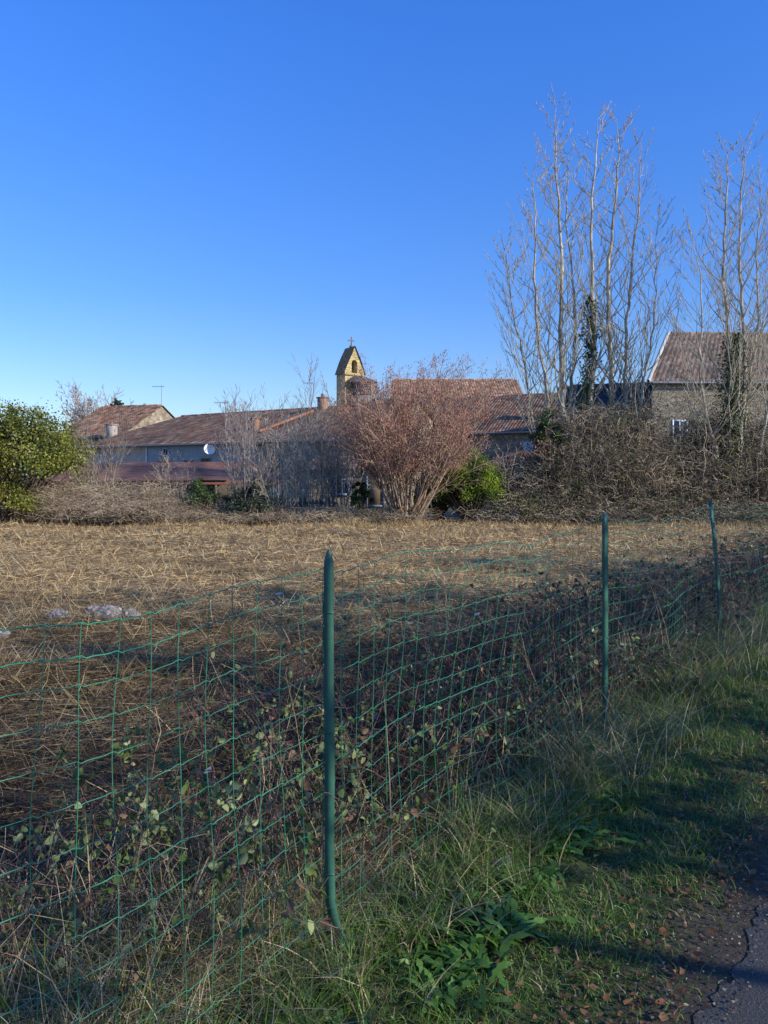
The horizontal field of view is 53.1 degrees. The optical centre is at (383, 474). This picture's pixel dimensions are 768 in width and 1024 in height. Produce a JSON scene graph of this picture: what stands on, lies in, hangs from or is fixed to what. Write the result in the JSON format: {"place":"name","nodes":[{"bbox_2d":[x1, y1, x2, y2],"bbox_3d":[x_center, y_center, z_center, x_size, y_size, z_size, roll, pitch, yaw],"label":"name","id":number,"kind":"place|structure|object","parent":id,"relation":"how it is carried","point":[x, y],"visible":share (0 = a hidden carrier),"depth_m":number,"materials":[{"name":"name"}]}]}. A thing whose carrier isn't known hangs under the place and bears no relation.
{"place":"outdoors","nodes":[
{"label":"outdoors","id":0,"kind":"place"},
{"bbox_2d":[335,337,377,405],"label":"church bell tower","id":1,"kind":"structure","parent":0,"point":[349,362],"depth_m":74.14,"materials":[{"name":"yellow stone"}]},
{"bbox_2d":[0,476,767,1023],"bbox_3d":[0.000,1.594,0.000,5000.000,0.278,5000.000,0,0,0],"label":"ground","id":2,"kind":"structure","parent":0,"point":[728,946],"depth_m":3.47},
{"bbox_2d":[0,628,10,638],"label":"rock","id":3,"kind":"object","parent":2,"relation":"on","point":[6,633],"visible":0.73,"depth_m":7.38,"materials":[{"name":"grey stone"}]},
{"bbox_2d":[0,466,46,523],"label":"laurel tree","id":4,"kind":"object","parent":2,"relation":"on","point":[15,499],"visible":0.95,"depth_m":23.12,"materials":[{"name":"green plant"}]},
{"bbox_2d":[11,448,57,485],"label":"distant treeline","id":5,"kind":"object","parent":2,"relation":"on","point":[33,472],"depth_m":100.65,"materials":[{"name":"green plant"}]},
{"bbox_2d":[0,398,100,522],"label":"laurel tree","id":6,"kind":"object","parent":2,"relation":"on","point":[14,451],"visible":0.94,"depth_m":23.58,"materials":[{"name":"green plant"}]},
{"bbox_2d":[47,608,72,620],"bbox_3d":[-3.420,1.477,8.099,0.261,0.141,0.170,0,0,18],"label":"rock","id":7,"kind":"object","parent":2,"relation":"on","point":[54,614],"visible":0.41,"depth_m":8.05,"materials":[{"name":"grey stone"}]},
{"bbox_2d":[54,381,99,429],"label":"bare tree","id":8,"kind":"object","parent":2,"relation":"on","point":[83,408],"visible":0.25,"depth_m":89.39,"materials":[{"name":"brown plant"}]},
{"bbox_2d":[60,385,103,422],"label":"bare tree","id":9,"kind":"object","parent":2,"relation":"on","point":[80,403],"visible":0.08,"depth_m":94.50,"materials":[{"name":"brown plant"}]},
{"bbox_2d":[84,605,98,614],"bbox_3d":[-3.135,1.458,8.298,0.204,0.091,0.143,0,0,0],"label":"rock","id":10,"kind":"object","parent":2,"relation":"on","point":[90,608],"visible":0.41,"depth_m":8.26,"materials":[{"name":"grey stone"}]},
{"bbox_2d":[47,412,140,520],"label":"bare shrub","id":11,"kind":"object","parent":2,"relation":"on","point":[110,463],"visible":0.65,"depth_m":26.00,"materials":[{"name":"brown plant"}]},
{"bbox_2d":[60,377,145,422],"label":"bare tree","id":12,"kind":"object","parent":2,"relation":"on","point":[75,411],"visible":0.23,"depth_m":89.35,"materials":[{"name":"brown plant"}]},
{"bbox_2d":[79,390,133,417],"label":"bare tree","id":13,"kind":"object","parent":2,"relation":"on","point":[95,405],"visible":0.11,"depth_m":86.77,"materials":[{"name":"brown plant"}]},
{"bbox_2d":[93,605,121,619],"bbox_3d":[-2.901,1.442,8.097,0.319,0.144,0.243,0,0,0],"label":"rock","id":14,"kind":"object","parent":2,"relation":"on","point":[105,609],"visible":0.62,"depth_m":8.04,"materials":[{"name":"grey stone"}]},
{"bbox_2d":[0,471,219,525],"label":"bramble hedge","id":15,"kind":"object","parent":2,"relation":"on","point":[87,503],"visible":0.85,"depth_m":23.84,"materials":[{"name":"brown plant"}]},
{"bbox_2d":[106,398,123,405],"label":"pine tree","id":16,"kind":"object","parent":2,"relation":"on","point":[117,402],"visible":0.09,"depth_m":84.72,"materials":[{"name":"green plant"}]},
{"bbox_2d":[85,446,145,487],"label":"pink render","id":17,"kind":"object","parent":2,"relation":"on","point":[138,455],"depth_m":62.48,"materials":[{"name":"paint"}]},
{"bbox_2d":[60,407,172,487],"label":"walls","id":18,"kind":"structure","parent":2,"relation":"on","point":[160,414],"depth_m":75.20,"materials":[{"name":"stone"}]},
{"bbox_2d":[61,405,162,435],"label":"roof front","id":19,"kind":"structure","parent":18,"relation":"on","point":[102,416],"depth_m":75.19,"materials":[{"name":"tile"}]},
{"bbox_2d":[62,436,105,437],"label":"gutter","id":20,"kind":"object","parent":19,"relation":"attached to","point":[93,437],"visible":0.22,"depth_m":71.36,"materials":[{"name":"grey metal"}]},
{"bbox_2d":[101,404,160,407],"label":"ridge tiles","id":21,"kind":"object","parent":18,"relation":"on","point":[132,405],"visible":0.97,"depth_m":77.91,"materials":[{"name":"tile"}]},
{"bbox_2d":[152,385,164,406],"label":"tv antenna","id":22,"kind":"object","parent":18,"relation":"on","point":[161,386],"visible":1,"depth_m":75.98,"materials":[{"name":"grey metal"}]},
{"bbox_2d":[162,406,174,417],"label":"roof back","id":23,"kind":"structure","parent":18,"relation":"on","point":[168,412],"depth_m":78.29,"materials":[{"name":"ceramic"}]},
{"bbox_2d":[120,608,140,619],"bbox_3d":[-2.675,1.466,8.099,0.238,0.103,0.161,0,0,0],"label":"rock","id":24,"kind":"object","parent":2,"relation":"on","point":[131,611],"visible":0.61,"depth_m":8.05,"materials":[{"name":"grey stone"}]},
{"bbox_2d":[43,461,285,508],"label":"metal roofed shed","id":25,"kind":"structure","parent":2,"relation":"on","point":[214,474],"depth_m":36.36,"materials":[{"name":"brown metal"}]},
{"bbox_2d":[0,769,341,1023],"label":"bramble","id":26,"kind":"object","parent":2,"relation":"on","point":[175,921],"visible":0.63,"depth_m":2.40,"materials":[{"name":"green plant"}]},
{"bbox_2d":[148,451,198,507],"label":"bare shrub","id":27,"kind":"object","parent":2,"relation":"on","point":[167,471],"visible":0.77,"depth_m":25.59,"materials":[{"name":"brown plant"}]},
{"bbox_2d":[147,443,254,462],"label":"grey render","id":28,"kind":"object","parent":2,"relation":"on","point":[195,453],"depth_m":58.51,"materials":[{"name":"paint"}]},
{"bbox_2d":[182,477,222,520],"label":"evergreen shrub","id":29,"kind":"object","parent":2,"relation":"on","point":[198,486],"visible":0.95,"depth_m":24.77,"materials":[{"name":"green plant"}]},
{"bbox_2d":[224,400,251,411],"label":"bare tree","id":30,"kind":"object","parent":2,"relation":"on","point":[235,408],"visible":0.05,"depth_m":92.35,"materials":[{"name":"brown plant"}]},
{"bbox_2d":[222,475,285,523],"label":"evergreen shrub","id":31,"kind":"object","parent":2,"relation":"on","point":[238,501],"visible":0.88,"depth_m":24.74,"materials":[{"name":"green plant"}]},
{"bbox_2d":[207,383,310,522],"bbox_3d":[-4.470,-0.710,25.218,3.802,4.640,2.394,0,0,43],"label":"bare shrub","id":32,"kind":"object","parent":2,"relation":"on","point":[247,437],"visible":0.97,"depth_m":24.94,"materials":[{"name":"brown plant"}]},
{"bbox_2d":[181,495,337,519],"bbox_3d":[-5.123,1.153,26.431,7.045,0.894,0.287,0,0,0],"label":"wooden fence","id":33,"kind":"object","parent":2,"relation":"on","point":[312,502],"visible":0.09,"depth_m":26.37,"materials":[{"name":"brown wood"}]},
{"bbox_2d":[86,406,448,497],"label":"walls","id":34,"kind":"structure","parent":2,"relation":"on","point":[285,454],"depth_m":53.60,"materials":[{"name":"stone"}]},
{"bbox_2d":[101,448,315,474],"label":"window frames","id":35,"kind":"structure","parent":34,"relation":"attached to","point":[192,460],"depth_m":59.19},
{"bbox_2d":[103,449,279,473],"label":"window glass","id":36,"kind":"object","parent":35,"relation":"in","point":[205,460],"visible":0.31,"depth_m":57.48,"materials":[{"name":"grey glass"}]},
{"bbox_2d":[204,444,214,453],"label":"satellite dish","id":37,"kind":"object","parent":34,"relation":"attached to","point":[208,449],"visible":0.99,"depth_m":56.73,"materials":[{"name":"white metal"}]},
{"bbox_2d":[84,402,418,445],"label":"roof front","id":38,"kind":"structure","parent":34,"relation":"on","point":[186,429],"depth_m":60.12,"materials":[{"name":"tile"}]},
{"bbox_2d":[104,421,118,437],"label":"plaster chimney","id":39,"kind":"object","parent":38,"relation":"on","point":[111,428],"visible":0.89,"depth_m":70.04,"materials":[{"name":"beige paint"}]},
{"bbox_2d":[80,439,350,447],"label":"gutter","id":40,"kind":"object","parent":38,"relation":"attached to","point":[199,444],"visible":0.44,"depth_m":57.69,"materials":[{"name":"metal"}]},
{"bbox_2d":[250,414,259,429],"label":"brick chimney","id":41,"kind":"object","parent":38,"relation":"on","point":[254,423],"visible":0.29,"depth_m":57.14,"materials":[{"name":"brick"}]},
{"bbox_2d":[260,409,314,430],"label":"valley tiles","id":42,"kind":"object","parent":38,"relation":"attached to","point":[276,424],"visible":0.58,"depth_m":56.36,"materials":[{"name":"tile"}]},
{"bbox_2d":[181,401,408,416],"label":"ridge tiles","id":43,"kind":"object","parent":38,"relation":"on","point":[268,410],"visible":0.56,"depth_m":61.03,"materials":[{"name":"tile"}]},
{"bbox_2d":[316,394,328,410],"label":"brick chimney","id":44,"kind":"object","parent":38,"relation":"on","point":[319,399],"visible":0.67,"depth_m":57.44,"materials":[{"name":"brick"}]},
{"bbox_2d":[0,657,537,1023],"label":"bramble","id":45,"kind":"object","parent":2,"relation":"on","point":[248,849],"visible":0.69,"depth_m":2.79,"materials":[{"name":"green plant"}]},
{"bbox_2d":[110,496,455,525],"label":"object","id":46,"kind":"object","parent":2,"relation":"on","point":[333,513],"visible":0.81,"depth_m":24.41,"materials":[{"name":"brown plant"}]},
{"bbox_2d":[244,443,321,512],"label":"bare shrub","id":47,"kind":"object","parent":2,"relation":"on","point":[282,479],"visible":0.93,"depth_m":25.07,"materials":[{"name":"brown plant"}]},
{"bbox_2d":[251,405,364,512],"bbox_3d":[-2.451,-0.438,26.477,3.565,4.099,3.839,0,0,27],"label":"bare shrub","id":48,"kind":"object","parent":2,"relation":"on","point":[302,450],"visible":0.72,"depth_m":26.42,"materials":[{"name":"brown plant"}]},
{"bbox_2d":[228,979,395,1023],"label":"grass","id":49,"kind":"structure","parent":2,"relation":"on","point":[340,1010],"depth_m":2.23,"materials":[{"name":"green plant"}]},
{"bbox_2d":[281,353,395,509],"bbox_3d":[-1.625,-1.274,26.121,3.680,5.758,2.972,0,0,42],"label":"bare shrub","id":50,"kind":"object","parent":2,"relation":"on","point":[307,417],"visible":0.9,"depth_m":25.79,"materials":[{"name":"brown plant"}]},
{"bbox_2d":[300,429,377,512],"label":"bare shrub","id":51,"kind":"object","parent":2,"relation":"on","point":[346,484],"visible":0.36,"depth_m":27.34,"materials":[{"name":"brown plant"}]},
{"bbox_2d":[324,549,358,965],"bbox_3d":[-0.095,1.022,2.509,0.202,1.557,0.033,0,0,3],"label":"fence post","id":52,"kind":"object","parent":2,"relation":"on","point":[329,732],"visible":0.79,"depth_m":2.50,"materials":[{"name":"green metal"}]},
{"bbox_2d":[348,481,373,513],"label":"ivy bush","id":53,"kind":"object","parent":2,"relation":"on","point":[362,490],"visible":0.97,"depth_m":25.25,"materials":[{"name":"green plant"}]},
{"bbox_2d":[309,456,414,507],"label":"outbuilding","id":54,"kind":"structure","parent":2,"relation":"on","point":[376,494],"depth_m":36.77,"materials":[{"name":"stone"}]},
{"bbox_2d":[337,473,381,504],"bbox_3d":[-1.165,0.700,36.726,2.300,1.600,0.050,0,0,6],"label":"window glass","id":55,"kind":"structure","parent":54,"relation":"in","point":[376,493],"depth_m":36.63,"materials":[{"name":"grey glass"}]},
{"bbox_2d":[337,473,384,506],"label":"window frames","id":56,"kind":"structure","parent":54,"relation":"in","point":[383,500],"depth_m":36.61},
{"bbox_2d":[0,515,767,1023],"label":"straw stubble","id":57,"kind":"object","parent":2,"relation":"on","point":[124,689],"visible":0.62,"depth_m":7.74,"materials":[{"name":"beige plant"}]},
{"bbox_2d":[0,506,767,1023],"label":"wire fence","id":58,"kind":"object","parent":2,"relation":"on","point":[256,696],"visible":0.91,"depth_m":2.56,"materials":[{"name":"green metal"}]},
{"bbox_2d":[47,601,767,1023],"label":"verge grass","id":59,"kind":"structure","parent":2,"relation":"on","point":[413,907],"depth_m":2.91,"materials":[{"name":"green plant"}]},
{"bbox_2d":[136,597,704,810],"bbox_3d":[0.551,1.306,4.997,2.585,0.785,4.059,0,0,37],"label":"bramble","id":60,"kind":"object","parent":2,"relation":"on","point":[490,715],"visible":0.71,"depth_m":4.51,"materials":[{"name":"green plant"}]},
{"bbox_2d":[317,349,552,522],"bbox_3d":[0.882,-1.253,24.412,5.872,5.754,6.727,0,0,-42],"label":"hazel tree","id":61,"kind":"object","parent":2,"relation":"on","point":[399,459],"visible":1,"depth_m":24.22,"materials":[{"name":"brown plant"}]},
{"bbox_2d":[413,476,459,520],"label":"conifer shrub","id":62,"kind":"object","parent":2,"relation":"on","point":[440,506],"visible":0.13,"depth_m":26.22,"materials":[{"name":"green plant"}]},
{"bbox_2d":[205,592,679,865],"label":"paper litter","id":63,"kind":"object","parent":2,"relation":"on","point":[478,613],"visible":0.36,"depth_m":4.40,"materials":[{"name":"paper"}]},
{"bbox_2d":[355,912,532,1018],"bbox_3d":[0.173,1.562,2.466,0.618,0.070,0.466,0,0,0],"label":"dandelion plant","id":64,"kind":"object","parent":2,"relation":"on","point":[471,963],"visible":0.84,"depth_m":2.43,"materials":[{"name":"green plant"}]},
{"bbox_2d":[426,447,510,521],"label":"conifer shrub","id":65,"kind":"object","parent":2,"relation":"on","point":[469,495],"visible":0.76,"depth_m":25.14,"materials":[{"name":"green plant"}]},
{"bbox_2d":[381,884,581,989],"bbox_3d":[0.317,1.548,2.646,0.605,0.079,0.550,0,0,36],"label":"dandelion plant","id":66,"kind":"object","parent":2,"relation":"on","point":[513,918],"visible":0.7,"depth_m":2.64,"materials":[{"name":"green plant"}]},
{"bbox_2d":[422,392,562,486],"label":"stone cottage","id":67,"kind":"structure","parent":2,"relation":"on","point":[498,426],"depth_m":58.02,"materials":[{"name":"stone"}]},
{"bbox_2d":[461,452,518,469],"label":"window frames","id":68,"kind":"structure","parent":67,"relation":"in","point":[507,452],"depth_m":56.69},
{"bbox_2d":[465,453,516,467],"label":"window glass","id":69,"kind":"structure","parent":67,"relation":"in","point":[509,453],"depth_m":56.62,"materials":[{"name":"black glass"}]},
{"bbox_2d":[522,441,531,451],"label":"satellite dish","id":70,"kind":"object","parent":67,"relation":"attached to","point":[525,443],"visible":0.57,"depth_m":55.39,"materials":[{"name":"white metal"}]},
{"bbox_2d":[558,385,565,413],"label":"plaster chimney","id":71,"kind":"object","parent":67,"relation":"on","point":[558,400],"visible":0.19,"depth_m":56.42,"materials":[{"name":"beige paint"}]},
{"bbox_2d":[472,436,534,520],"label":"bare shrub","id":72,"kind":"object","parent":2,"relation":"on","point":[507,464],"visible":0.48,"depth_m":26.32,"materials":[{"name":"brown plant"}]},
{"bbox_2d":[471,848,565,910],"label":"dandelion plant","id":73,"kind":"object","parent":2,"relation":"on","point":[551,879],"visible":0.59,"depth_m":2.94,"materials":[{"name":"green plant"}]},
{"bbox_2d":[528,406,565,497],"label":"ivy bush","id":74,"kind":"object","parent":2,"relation":"on","point":[541,430],"visible":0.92,"depth_m":26.13,"materials":[{"name":"green plant"}]},
{"bbox_2d":[329,686,767,1023],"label":"fallen leaves","id":75,"kind":"object","parent":2,"relation":"on","point":[660,1001],"visible":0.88,"depth_m":2.66,"materials":[{"name":"brown plant"}]},
{"bbox_2d":[484,85,630,471],"bbox_3d":[6.230,-6.240,28.204,5.076,15.732,3.161,0,0,0],"label":"ash tree","id":76,"kind":"object","parent":2,"relation":"on","point":[591,355],"visible":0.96,"depth_m":27.87,"materials":[{"name":"brown plant"}]},
{"bbox_2d":[379,550,767,701],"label":"bramble","id":77,"kind":"object","parent":2,"relation":"on","point":[637,591],"visible":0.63,"depth_m":7.01,"materials":[{"name":"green plant"}]},
{"bbox_2d":[521,802,644,862],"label":"dandelion plant","id":78,"kind":"object","parent":2,"relation":"on","point":[583,836],"visible":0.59,"depth_m":3.31,"materials":[{"name":"green plant"}]},
{"bbox_2d":[472,386,708,522],"bbox_3d":[6.663,-0.674,26.517,7.888,4.834,6.280,0,0,0],"label":"overgrown thicket","id":79,"kind":"object","parent":2,"relation":"on","point":[587,466],"visible":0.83,"depth_m":25.60,"materials":[{"name":"brown plant"}]},
{"bbox_2d":[546,777,649,821],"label":"dandelion plant","id":80,"kind":"object","parent":2,"relation":"on","point":[611,817],"visible":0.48,"depth_m":3.67,"materials":[{"name":"green plant"}]},
{"bbox_2d":[602,514,607,737],"bbox_3d":[1.377,0.973,4.803,0.039,1.455,0.033,0,0,-20],"label":"fence post","id":81,"kind":"object","parent":2,"relation":"on","point":[605,592],"visible":0.92,"depth_m":4.79,"materials":[{"name":"green metal"}]},
{"bbox_2d":[451,484,767,526],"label":"overgrown thicket","id":82,"kind":"object","parent":2,"relation":"on","point":[655,513],"visible":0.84,"depth_m":24.22,"materials":[{"name":"brown plant"}]},
{"bbox_2d":[567,400,651,492],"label":"walls","id":83,"kind":"structure","parent":2,"relation":"on","point":[616,416],"depth_m":48.95,"materials":[{"name":"stone"}]},
{"bbox_2d":[565,389,568,410],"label":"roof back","id":84,"kind":"structure","parent":83,"relation":"on","point":[567,399],"depth_m":54.13,"materials":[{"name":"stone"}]},
{"bbox_2d":[567,384,651,405],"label":"roof front","id":85,"kind":"structure","parent":83,"relation":"on","point":[603,396],"depth_m":50.03,"materials":[{"name":"tile"}]},
{"bbox_2d":[573,382,651,386],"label":"ridge tiles","id":86,"kind":"object","parent":83,"relation":"on","point":[607,384],"visible":0.36,"depth_m":51.76,"materials":[{"name":"tile"}]},
{"bbox_2d":[475,704,767,1023],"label":"gravel","id":87,"kind":"structure","parent":2,"relation":"on","point":[714,977],"depth_m":2.60,"materials":[{"name":"grey gravel"}]},
{"bbox_2d":[567,102,687,500],"bbox_3d":[8.835,-6.027,27.811,4.077,15.288,2.860,0,0,0],"label":"ash tree","id":88,"kind":"object","parent":2,"relation":"on","point":[611,380],"visible":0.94,"depth_m":27.88,"materials":[{"name":"brown plant"}]},
{"bbox_2d":[615,351,727,497],"bbox_3d":[9.973,-1.275,27.205,3.371,5.775,4.450,0,0,0],"label":"bare shrub","id":89,"kind":"object","parent":2,"relation":"on","point":[679,410],"visible":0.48,"depth_m":26.61,"materials":[{"name":"brown plant"}]},
{"bbox_2d":[616,386,767,519],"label":"overgrown thicket","id":90,"kind":"object","parent":2,"relation":"on","point":[711,474],"visible":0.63,"depth_m":25.63,"materials":[{"name":"brown plant"}]},
{"bbox_2d":[638,520,767,603],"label":"bramble","id":91,"kind":"object","parent":2,"relation":"on","point":[744,561],"visible":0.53,"depth_m":10.68,"materials":[{"name":"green plant"}]},
{"bbox_2d":[646,331,767,499],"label":"stone barn","id":92,"kind":"structure","parent":2,"relation":"on","point":[662,365],"depth_m":45.20,"materials":[{"name":"stone"}]},
{"bbox_2d":[672,420,767,447],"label":"window frames","id":93,"kind":"structure","parent":92,"relation":"in","point":[679,421],"depth_m":44.95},
{"bbox_2d":[674,422,767,436],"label":"window glass","id":94,"kind":"structure","parent":92,"relation":"in","point":[676,423],"depth_m":45.00,"materials":[{"name":"black glass"}]},
{"bbox_2d":[658,112,767,520],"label":"ash tree","id":95,"kind":"object","parent":2,"relation":"on","point":[734,367],"visible":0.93,"depth_m":25.91,"materials":[{"name":"brown plant"}]},
{"bbox_2d":[708,501,722,642],"bbox_3d":[3.058,0.970,7.097,0.156,1.460,0.033,0,0,-11],"label":"fence post","id":96,"kind":"object","parent":2,"relation":"on","point":[715,561],"visible":0.8,"depth_m":7.09,"materials":[{"name":"green metal"}]},
{"bbox_2d":[704,372,767,502],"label":"bare shrub","id":97,"kind":"object","parent":2,"relation":"on","point":[751,409],"visible":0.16,"depth_m":27.53,"materials":[{"name":"brown plant"}]},
{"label":"walls","id":98,"kind":"object","parent":2,"relation":"on","visible":0},
{"bbox_2d":[394,379,513,379],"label":"ridge tiles","id":99,"kind":"object","parent":98,"relation":"on","point":[461,379],"visible":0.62,"depth_m":74.90,"materials":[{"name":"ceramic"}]},
{"bbox_2d":[392,380,523,400],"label":"roof front","id":100,"kind":"structure","parent":98,"relation":"on","point":[472,384],"depth_m":72.98,"materials":[{"name":"tile"}]},
{"bbox_2d":[0,542,767,1023],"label":"rough grass","id":101,"kind":"structure","parent":0,"point":[106,1012],"depth_m":2.75,"materials":[{"name":"green plant"}]},
{"bbox_2d":[0,516,767,528],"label":"dry grass","id":102,"kind":"structure","parent":0,"point":[547,524],"depth_m":23.73,"materials":[{"name":"beige plant"}]},
{"bbox_2d":[0,0,767,469],"label":"sky","id":103,"kind":"structure","parent":0,"point":[197,196],"materials":[{"name":"blue"}]},
{"bbox_2d":[693,903,767,1023],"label":"road","id":104,"kind":"structure","parent":0,"point":[753,1002],"depth_m":2.37,"materials":[{"name":"grey asphalt"}]}
]}

